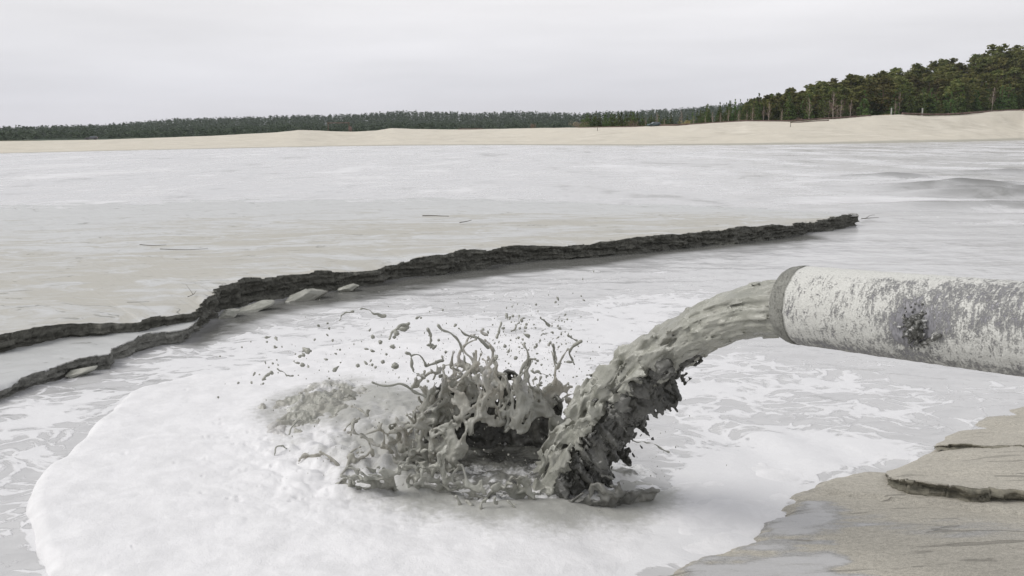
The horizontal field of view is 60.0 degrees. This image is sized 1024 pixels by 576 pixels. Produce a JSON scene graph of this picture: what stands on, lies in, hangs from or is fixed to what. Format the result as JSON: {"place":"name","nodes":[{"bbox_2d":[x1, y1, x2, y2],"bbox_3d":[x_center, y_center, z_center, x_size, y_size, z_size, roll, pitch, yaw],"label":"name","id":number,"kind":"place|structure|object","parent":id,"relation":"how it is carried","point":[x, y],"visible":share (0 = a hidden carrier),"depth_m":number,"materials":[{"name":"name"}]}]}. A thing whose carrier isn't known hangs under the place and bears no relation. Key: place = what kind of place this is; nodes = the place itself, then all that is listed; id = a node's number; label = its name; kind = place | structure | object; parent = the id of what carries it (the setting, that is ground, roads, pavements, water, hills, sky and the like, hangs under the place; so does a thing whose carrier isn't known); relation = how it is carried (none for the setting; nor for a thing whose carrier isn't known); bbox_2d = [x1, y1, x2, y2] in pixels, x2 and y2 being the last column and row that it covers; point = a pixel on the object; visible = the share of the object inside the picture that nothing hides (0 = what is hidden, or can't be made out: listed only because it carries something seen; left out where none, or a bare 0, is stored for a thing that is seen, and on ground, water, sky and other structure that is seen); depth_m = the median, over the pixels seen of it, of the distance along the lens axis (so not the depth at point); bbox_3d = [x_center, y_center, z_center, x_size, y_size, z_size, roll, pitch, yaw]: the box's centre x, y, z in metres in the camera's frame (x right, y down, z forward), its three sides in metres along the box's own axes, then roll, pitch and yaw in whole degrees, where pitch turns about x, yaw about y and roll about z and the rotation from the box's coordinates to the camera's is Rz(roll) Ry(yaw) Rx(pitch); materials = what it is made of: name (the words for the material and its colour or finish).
{"place":"outdoors","nodes":[
{"label":"outdoors","id":0,"kind":"place"},
{"bbox_2d":[0,317,199,398],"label":"mud terrace","id":1,"kind":"structure","parent":0,"point":[23,368],"depth_m":12.62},
{"bbox_2d":[360,308,386,317],"bbox_3d":[-1.331,0.237,8.497,0.265,0.123,0.047,-6,11,-28],"label":"mud strand","id":2,"kind":"object","parent":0,"point":[380,315],"visible":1,"depth_m":8.52},
{"bbox_2d":[0,197,858,351],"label":"mud flat","id":3,"kind":"structure","parent":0,"point":[83,269],"depth_m":23.97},
{"bbox_2d":[0,140,1023,575],"bbox_3d":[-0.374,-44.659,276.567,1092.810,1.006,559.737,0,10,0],"label":"water","id":4,"kind":"structure","parent":0,"point":[814,416],"depth_m":18.87,"materials":[{"name":"liquid"}]},
{"bbox_2d":[65,366,97,377],"bbox_3d":[-5.876,1.147,12.110,0.423,0.100,0.197,-20,27,-31],"label":"mud block","id":5,"kind":"object","parent":4,"relation":"on","point":[78,372],"depth_m":12.06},
{"bbox_2d":[218,308,239,318],"bbox_3d":[-5.102,0.467,15.947,0.253,0.142,0.479,17,29,34],"label":"mud block","id":6,"kind":"object","parent":4,"relation":"on","point":[229,313],"depth_m":15.90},
{"bbox_2d":[238,300,274,312],"bbox_3d":[-4.820,0.381,16.546,0.843,0.136,0.306,-19,26,-28],"label":"mud block","id":7,"kind":"object","parent":4,"relation":"on","point":[259,305],"depth_m":16.52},
{"bbox_2d":[285,288,327,301],"bbox_3d":[-4.103,0.170,17.650,0.914,0.304,0.464,-18,25,-25],"label":"mud block","id":8,"kind":"object","parent":4,"relation":"on","point":[308,294],"depth_m":17.51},
{"bbox_2d":[256,379,370,436],"bbox_3d":[-2.108,1.386,10.228,2.470,0.251,3.120,0,10,0],"label":"mud mound","id":9,"kind":"object","parent":4,"relation":"in","point":[303,403],"visible":0.29,"depth_m":10.22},
{"bbox_2d":[337,283,358,291],"bbox_3d":[-3.416,0.011,18.552,0.466,0.178,0.247,-17,24,-20],"label":"mud block","id":10,"kind":"object","parent":4,"relation":"on","point":[350,287],"depth_m":18.46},
{"bbox_2d":[26,334,804,575],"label":"foam","id":11,"kind":"object","parent":4,"relation":"on","point":[192,475],"visible":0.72,"depth_m":7.67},
{"bbox_2d":[298,330,659,509],"bbox_3d":[-0.387,1.235,8.230,3.364,1.428,1.939,0,10,0],"label":"mud splash","id":12,"kind":"object","parent":4,"relation":"on","point":[483,406],"visible":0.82,"depth_m":8.34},
{"bbox_2d":[371,381,426,397],"bbox_3d":[-1.050,0.946,8.260,0.530,0.228,0.038,-5,11,-23],"label":"mud strand","id":13,"kind":"object","parent":12,"relation":"on","point":[408,387],"visible":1,"depth_m":8.25},
{"bbox_2d":[389,322,409,339],"bbox_3d":[-1.080,0.411,8.492,0.235,0.148,0.047,-7,12,-33],"label":"mud strand","id":14,"kind":"object","parent":12,"relation":"on","point":[399,326],"visible":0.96,"depth_m":8.47},
{"bbox_2d":[405,351,419,374],"bbox_3d":[-0.928,0.708,8.283,0.050,0.283,0.228,3,11,21],"label":"mud strand","id":15,"kind":"object","parent":12,"relation":"on","point":[411,361],"visible":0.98,"depth_m":8.23},
{"bbox_2d":[412,354,443,366],"bbox_3d":[-0.834,0.700,8.694,0.379,0.163,0.052,-7,12,-35],"label":"mud strand","id":16,"kind":"object","parent":12,"relation":"on","point":[433,363],"visible":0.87,"depth_m":8.69},
{"bbox_2d":[437,324,465,363],"bbox_3d":[-0.545,0.517,8.136,0.329,0.425,0.046,-9,13,-40],"label":"mud strand","id":17,"kind":"object","parent":12,"relation":"on","point":[454,336],"visible":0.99,"depth_m":8.14},
{"bbox_2d":[458,328,489,348],"bbox_3d":[-0.371,0.487,8.594,0.343,0.254,0.046,-6,11,-27],"label":"mud strand","id":18,"kind":"object","parent":12,"relation":"on","point":[483,342],"visible":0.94,"depth_m":8.63},
{"bbox_2d":[568,340,582,364],"bbox_3d":[0.609,0.633,8.636,0.095,0.296,0.190,-4,11,-21],"label":"mud strand","id":19,"kind":"object","parent":12,"relation":"on","point":[577,343],"visible":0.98,"depth_m":8.60},
{"bbox_2d":[416,443,657,501],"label":"churned pool","id":20,"kind":"structure","parent":4,"relation":"in","point":[504,469],"depth_m":8.32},
{"bbox_2d":[266,270,726,483],"bbox_3d":[-0.466,0.558,8.218,4.899,2.351,1.832,0,10,0],"label":"mud spray","id":21,"kind":"object","parent":20,"relation":"on","point":[475,372],"visible":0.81,"depth_m":8.19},
{"bbox_2d":[0,78,1023,153],"bbox_3d":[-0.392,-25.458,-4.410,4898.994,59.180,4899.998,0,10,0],"label":"ground","id":22,"kind":"structure","parent":0,"point":[998,126],"depth_m":289.02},
{"bbox_2d":[0,103,744,139],"bbox_3d":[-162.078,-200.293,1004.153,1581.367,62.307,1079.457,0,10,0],"label":"wood","id":23,"kind":"object","parent":22,"relation":"on","point":[187,127],"visible":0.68,"depth_m":981.36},
{"bbox_2d":[730,99,739,120],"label":"young pine","id":24,"kind":"object","parent":22,"relation":"on","point":[734,116],"visible":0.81,"depth_m":313.64,"materials":[{"name":"green plant"}]},
{"bbox_2d":[746,98,760,119],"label":"young pine","id":25,"kind":"object","parent":22,"relation":"on","point":[754,110],"visible":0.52,"depth_m":309.86,"materials":[{"name":"green plant"}]},
{"bbox_2d":[760,97,781,119],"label":"pine tree","id":26,"kind":"object","parent":22,"relation":"on","point":[770,100],"visible":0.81,"depth_m":309.88,"materials":[{"name":"green plant"}]},
{"bbox_2d":[775,99,787,115],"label":"pine tree","id":27,"kind":"object","parent":22,"relation":"on","point":[783,101],"visible":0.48,"depth_m":313.22,"materials":[{"name":"green plant"}]},
{"bbox_2d":[779,92,795,121],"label":"young pine","id":28,"kind":"object","parent":22,"relation":"on","point":[788,109],"visible":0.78,"depth_m":304.56,"materials":[{"name":"green plant"}]},
{"bbox_2d":[781,95,797,121],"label":"young pine","id":29,"kind":"object","parent":22,"relation":"on","point":[792,106],"visible":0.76,"depth_m":304.70,"materials":[{"name":"green plant"}]},
{"bbox_2d":[793,93,806,114],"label":"pine tree","id":30,"kind":"object","parent":22,"relation":"on","point":[800,98],"visible":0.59,"depth_m":311.01,"materials":[{"name":"green plant"}]},
{"bbox_2d":[803,101,813,120],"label":"young pine","id":31,"kind":"object","parent":22,"relation":"on","point":[807,116],"visible":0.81,"depth_m":304.01,"materials":[{"name":"green plant"}]},
{"bbox_2d":[800,87,820,107],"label":"pine tree","id":32,"kind":"object","parent":22,"relation":"on","point":[809,91],"visible":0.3,"depth_m":325.47,"materials":[{"name":"green plant"}]},
{"bbox_2d":[803,83,818,98],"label":"pine tree","id":33,"kind":"object","parent":22,"relation":"on","point":[814,86],"visible":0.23,"depth_m":344.97,"materials":[{"name":"green plant"}]},
{"bbox_2d":[803,94,827,117],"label":"pine tree","id":34,"kind":"object","parent":22,"relation":"on","point":[817,97],"visible":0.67,"depth_m":308.37,"materials":[{"name":"green plant"}]},
{"bbox_2d":[789,116,854,120],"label":"rusty pipe","id":35,"kind":"object","parent":22,"relation":"on","point":[822,118],"visible":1,"depth_m":292.38,"materials":[{"name":"metal"}]},
{"bbox_2d":[818,93,830,119],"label":"young pine","id":36,"kind":"object","parent":22,"relation":"on","point":[823,111],"visible":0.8,"depth_m":303.89,"materials":[{"name":"green plant"}]},
{"bbox_2d":[820,86,829,102],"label":"pine tree","id":37,"kind":"object","parent":22,"relation":"on","point":[826,89],"visible":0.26,"depth_m":332.43,"materials":[{"name":"green plant"}]},
{"bbox_2d":[825,88,844,115],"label":"pine tree","id":38,"kind":"object","parent":22,"relation":"on","point":[831,91],"visible":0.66,"depth_m":313.33,"materials":[{"name":"green plant"}]},
{"bbox_2d":[829,82,851,100],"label":"pine tree","id":39,"kind":"object","parent":22,"relation":"on","point":[835,85],"visible":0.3,"depth_m":342.16,"materials":[{"name":"green plant"}]},
{"bbox_2d":[830,86,855,113],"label":"pine tree","id":40,"kind":"object","parent":22,"relation":"on","point":[845,91],"visible":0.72,"depth_m":317.77,"materials":[{"name":"green plant"}]},
{"bbox_2d":[839,73,858,105],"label":"pine tree","id":41,"kind":"object","parent":22,"relation":"on","point":[850,79],"visible":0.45,"depth_m":346.42,"materials":[{"name":"green plant"}]},
{"bbox_2d":[848,76,867,97],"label":"pine tree","id":42,"kind":"object","parent":22,"relation":"on","point":[861,79],"visible":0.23,"depth_m":352.54,"materials":[{"name":"green plant"}]},
{"bbox_2d":[846,85,875,113],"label":"pine tree","id":43,"kind":"object","parent":22,"relation":"on","point":[860,89],"visible":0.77,"depth_m":315.95,"materials":[{"name":"green plant"}]},
{"bbox_2d":[856,90,871,116],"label":"young pine","id":44,"kind":"object","parent":22,"relation":"on","point":[864,99],"visible":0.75,"depth_m":310.11,"materials":[{"name":"green plant"}]},
{"bbox_2d":[857,86,881,113],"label":"pine tree","id":45,"kind":"object","parent":22,"relation":"on","point":[869,92],"visible":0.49,"depth_m":319.28,"materials":[{"name":"green plant"}]},
{"bbox_2d":[869,93,879,115],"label":"young pine","id":46,"kind":"object","parent":22,"relation":"on","point":[872,103],"visible":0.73,"depth_m":316.81,"materials":[{"name":"green plant"}]},
{"bbox_2d":[861,70,894,104],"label":"pine tree","id":47,"kind":"object","parent":22,"relation":"on","point":[883,73],"visible":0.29,"depth_m":345.46,"materials":[{"name":"green plant"}]},
{"bbox_2d":[866,77,902,113],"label":"pine tree","id":48,"kind":"object","parent":22,"relation":"on","point":[883,81],"visible":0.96,"depth_m":314.25,"materials":[{"name":"green plant"}]},
{"bbox_2d":[884,80,902,103],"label":"pine tree","id":49,"kind":"object","parent":22,"relation":"on","point":[895,85],"visible":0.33,"depth_m":334.34,"materials":[{"name":"green plant"}]},
{"bbox_2d":[887,91,900,114],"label":"young pine","id":50,"kind":"object","parent":22,"relation":"on","point":[893,109],"visible":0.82,"depth_m":312.38,"materials":[{"name":"green plant"}]},
{"bbox_2d":[890,85,905,114],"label":"young pine","id":51,"kind":"object","parent":22,"relation":"on","point":[901,103],"visible":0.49,"depth_m":316.07,"materials":[{"name":"green plant"}]},
{"bbox_2d":[894,76,914,95],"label":"pine tree","id":52,"kind":"object","parent":22,"relation":"on","point":[899,79],"visible":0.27,"depth_m":350.85,"materials":[{"name":"green plant"}]},
{"bbox_2d":[900,82,917,102],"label":"pine tree","id":53,"kind":"object","parent":22,"relation":"on","point":[906,85],"visible":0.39,"depth_m":328.58,"materials":[{"name":"green plant"}]},
{"bbox_2d":[900,89,917,114],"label":"young pine","id":54,"kind":"object","parent":22,"relation":"on","point":[911,99],"visible":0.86,"depth_m":315.93,"materials":[{"name":"green plant"}]},
{"bbox_2d":[905,63,925,86],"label":"pine tree","id":55,"kind":"object","parent":22,"relation":"on","point":[916,68],"visible":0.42,"depth_m":388.76,"materials":[{"name":"green plant"}]},
{"bbox_2d":[907,76,925,95],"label":"pine tree","id":56,"kind":"object","parent":22,"relation":"on","point":[916,79],"visible":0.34,"depth_m":348.99,"materials":[{"name":"green plant"}]},
{"bbox_2d":[914,92,925,115],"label":"young pine","id":57,"kind":"object","parent":22,"relation":"on","point":[919,107],"visible":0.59,"depth_m":320.78,"materials":[{"name":"green plant"}]},
{"bbox_2d":[914,89,928,112],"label":"young pine","id":58,"kind":"object","parent":22,"relation":"on","point":[923,95],"visible":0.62,"depth_m":320.88,"materials":[{"name":"green plant"}]},
{"bbox_2d":[917,92,933,111],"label":"pine tree","id":59,"kind":"object","parent":22,"relation":"on","point":[927,98],"visible":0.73,"depth_m":321.76,"materials":[{"name":"green plant"}]},
{"bbox_2d":[917,73,934,90],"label":"pine tree","id":60,"kind":"object","parent":22,"relation":"on","point":[926,74],"visible":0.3,"depth_m":373.50,"materials":[{"name":"green plant"}]},
{"bbox_2d":[901,112,950,114],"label":"rusty pipe","id":61,"kind":"object","parent":22,"relation":"on","point":[923,114],"visible":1,"depth_m":303.65,"materials":[{"name":"metal"}]},
{"bbox_2d":[915,75,939,105],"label":"pine tree","id":62,"kind":"object","parent":22,"relation":"on","point":[929,78],"visible":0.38,"depth_m":349.63,"materials":[{"name":"green plant"}]},
{"bbox_2d":[925,88,937,115],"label":"young pine","id":63,"kind":"object","parent":22,"relation":"on","point":[931,101],"visible":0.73,"depth_m":321.44,"materials":[{"name":"green plant"}]},
{"bbox_2d":[927,60,942,74],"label":"pine tree","id":64,"kind":"object","parent":22,"relation":"on","point":[932,66],"visible":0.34,"depth_m":416.27,"materials":[{"name":"green plant"}]},
{"bbox_2d":[930,94,941,115],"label":"young pine","id":65,"kind":"object","parent":22,"relation":"on","point":[936,103],"visible":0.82,"depth_m":320.13,"materials":[{"name":"green plant"}]},
{"bbox_2d":[929,78,951,110],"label":"pine tree","id":66,"kind":"object","parent":22,"relation":"on","point":[938,81],"visible":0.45,"depth_m":340.88,"materials":[{"name":"green plant"}]},
{"bbox_2d":[934,86,946,105],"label":"pine tree","id":67,"kind":"object","parent":22,"relation":"on","point":[941,92],"visible":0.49,"depth_m":330.39,"materials":[{"name":"green plant"}]},
{"bbox_2d":[936,97,945,115],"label":"young pine","id":68,"kind":"object","parent":22,"relation":"on","point":[940,110],"visible":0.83,"depth_m":318.00,"materials":[{"name":"green plant"}]},
{"bbox_2d":[937,59,949,66],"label":"pine tree","id":69,"kind":"object","parent":22,"relation":"on","point":[942,62],"visible":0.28,"depth_m":430.04,"materials":[{"name":"green plant"}]},
{"bbox_2d":[935,64,956,76],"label":"pine tree","id":70,"kind":"object","parent":22,"relation":"on","point":[948,68],"visible":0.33,"depth_m":374.78,"materials":[{"name":"green plant"}]},
{"bbox_2d":[939,77,955,94],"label":"pine tree","id":71,"kind":"object","parent":22,"relation":"on","point":[948,80],"visible":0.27,"depth_m":342.55,"materials":[{"name":"green plant"}]},
{"bbox_2d":[944,91,956,112],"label":"young pine","id":72,"kind":"object","parent":22,"relation":"on","point":[950,106],"visible":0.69,"depth_m":318.31,"materials":[{"name":"green plant"}]},
{"bbox_2d":[941,78,965,108],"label":"pine tree","id":73,"kind":"object","parent":22,"relation":"on","point":[956,84],"visible":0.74,"depth_m":323.04,"materials":[{"name":"green plant"}]},
{"bbox_2d":[954,92,963,114],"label":"young pine","id":74,"kind":"object","parent":22,"relation":"on","point":[960,101],"visible":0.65,"depth_m":320.05,"materials":[{"name":"green plant"}]},
{"bbox_2d":[952,70,965,91],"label":"pine tree","id":75,"kind":"object","parent":22,"relation":"on","point":[957,74],"visible":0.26,"depth_m":356.06,"materials":[{"name":"green plant"}]},
{"bbox_2d":[953,62,971,90],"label":"pine tree","id":76,"kind":"object","parent":22,"relation":"on","point":[961,66],"visible":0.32,"depth_m":374.36,"materials":[{"name":"green plant"}]},
{"bbox_2d":[955,87,969,114],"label":"young pine","id":77,"kind":"object","parent":22,"relation":"on","point":[964,110],"visible":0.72,"depth_m":321.82,"materials":[{"name":"green plant"}]},
{"bbox_2d":[954,77,974,102],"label":"pine tree","id":78,"kind":"object","parent":22,"relation":"on","point":[964,80],"visible":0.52,"depth_m":325.33,"materials":[{"name":"green plant"}]},
{"bbox_2d":[962,77,977,102],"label":"pine tree","id":79,"kind":"object","parent":22,"relation":"on","point":[971,81],"visible":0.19,"depth_m":343.42,"materials":[{"name":"green plant"}]},
{"bbox_2d":[966,54,983,77],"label":"pine tree","id":80,"kind":"object","parent":22,"relation":"on","point":[973,56],"visible":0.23,"depth_m":417.87,"materials":[{"name":"green plant"}]},
{"bbox_2d":[965,67,985,96],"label":"pine tree","id":81,"kind":"object","parent":22,"relation":"on","point":[975,72],"visible":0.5,"depth_m":363.05,"materials":[{"name":"green plant"}]},
{"bbox_2d":[971,91,983,110],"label":"young pine","id":82,"kind":"object","parent":22,"relation":"on","point":[978,104],"visible":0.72,"depth_m":329.16,"materials":[{"name":"green plant"}]},
{"bbox_2d":[970,86,988,109],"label":"pine tree","id":83,"kind":"object","parent":22,"relation":"on","point":[982,91],"visible":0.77,"depth_m":332.80,"materials":[{"name":"green plant"}]},
{"bbox_2d":[971,58,989,79],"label":"pine tree","id":84,"kind":"object","parent":22,"relation":"on","point":[981,61],"visible":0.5,"depth_m":383.71,"materials":[{"name":"green plant"}]},
{"bbox_2d":[971,73,997,101],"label":"pine tree","id":85,"kind":"object","parent":22,"relation":"on","point":[984,76],"visible":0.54,"depth_m":348.28,"materials":[{"name":"green plant"}]},
{"bbox_2d":[947,109,1023,114],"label":"rusty pipe","id":86,"kind":"object","parent":22,"relation":"on","point":[983,111],"visible":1,"depth_m":315.36,"materials":[{"name":"metal"}]},
{"bbox_2d":[979,78,1001,100],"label":"pine tree","id":87,"kind":"object","parent":22,"relation":"on","point":[989,82],"visible":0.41,"depth_m":337.36,"materials":[{"name":"green plant"}]},
{"bbox_2d":[983,88,997,110],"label":"young pine","id":88,"kind":"object","parent":22,"relation":"on","point":[989,105],"visible":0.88,"depth_m":329.73,"materials":[{"name":"green plant"}]},
{"bbox_2d":[985,44,998,64],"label":"pine tree","id":89,"kind":"object","parent":22,"relation":"on","point":[992,47],"visible":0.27,"depth_m":405.15,"materials":[{"name":"green plant"}]},
{"bbox_2d":[980,65,1006,86],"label":"pine tree","id":90,"kind":"object","parent":22,"relation":"on","point":[993,68],"visible":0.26,"depth_m":363.30,"materials":[{"name":"green plant"}]},
{"bbox_2d":[983,69,1005,97],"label":"pine tree","id":91,"kind":"object","parent":22,"relation":"on","point":[998,73],"visible":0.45,"depth_m":354.61,"materials":[{"name":"green plant"}]},
{"bbox_2d":[983,43,1017,76],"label":"pine tree","id":92,"kind":"object","parent":22,"relation":"on","point":[1000,52],"visible":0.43,"depth_m":386.38,"materials":[{"name":"green plant"}]},
{"bbox_2d":[991,57,1011,89],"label":"pine tree","id":93,"kind":"object","parent":22,"relation":"on","point":[1002,63],"visible":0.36,"depth_m":368.35,"materials":[{"name":"green plant"}]},
{"bbox_2d":[995,86,1008,109],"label":"young pine","id":94,"kind":"object","parent":22,"relation":"on","point":[1001,100],"visible":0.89,"depth_m":334.74,"materials":[{"name":"green plant"}]},
{"bbox_2d":[995,84,1014,106],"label":"pine tree","id":95,"kind":"object","parent":22,"relation":"on","point":[1006,85],"visible":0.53,"depth_m":338.63,"materials":[{"name":"green plant"}]},
{"bbox_2d":[1003,84,1017,109],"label":"young pine","id":96,"kind":"object","parent":22,"relation":"on","point":[1009,101],"visible":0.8,"depth_m":335.73,"materials":[{"name":"green plant"}]},
{"bbox_2d":[998,77,1023,98],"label":"pine tree","id":97,"kind":"object","parent":22,"relation":"on","point":[1011,81],"visible":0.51,"depth_m":343.70,"materials":[{"name":"green plant"}]},
{"bbox_2d":[1003,51,1020,75],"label":"pine tree","id":98,"kind":"object","parent":22,"relation":"on","point":[1010,56],"visible":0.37,"depth_m":386.46,"materials":[{"name":"green plant"}]},
{"bbox_2d":[1004,67,1023,95],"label":"pine tree","id":99,"kind":"object","parent":22,"relation":"on","point":[1012,70],"visible":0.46,"depth_m":359.75,"materials":[{"name":"green plant"}]},
{"bbox_2d":[1007,54,1023,91],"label":"pine tree","id":100,"kind":"object","parent":22,"relation":"on","point":[1021,57],"visible":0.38,"depth_m":374.86,"materials":[{"name":"green plant"}]},
{"bbox_2d":[1011,48,1023,67],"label":"pine tree","id":101,"kind":"object","parent":22,"relation":"on","point":[1019,51],"visible":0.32,"depth_m":392.47,"materials":[{"name":"green plant"}]},
{"bbox_2d":[0,0,1023,128],"label":"sky","id":102,"kind":"structure","parent":0,"point":[63,62],"materials":[{"name":"white"}]},
{"bbox_2d":[530,280,778,499],"bbox_3d":[1.148,1.076,7.218,0.854,2.645,2.934,-9,13,-40],"label":"slurry jet","id":103,"kind":"object","parent":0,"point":[621,396],"visible":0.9,"depth_m":7.11},
{"bbox_2d":[669,413,1023,575],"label":"sand bank","id":104,"kind":"structure","parent":0,"point":[867,524],"depth_m":6.97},
{"bbox_2d":[885,415,1023,501],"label":"sand ledge","id":105,"kind":"object","parent":104,"relation":"on","point":[974,474],"visible":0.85,"depth_m":7.97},
{"bbox_2d":[934,407,1023,450],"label":"sand layer","id":106,"kind":"object","parent":105,"relation":"on","point":[979,438],"visible":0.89,"depth_m":9.25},
{"bbox_2d":[769,265,1023,376],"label":"discharge pipe","id":107,"kind":"object","parent":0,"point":[972,323],"visible":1,"depth_m":5.28,"materials":[{"name":"metal"}]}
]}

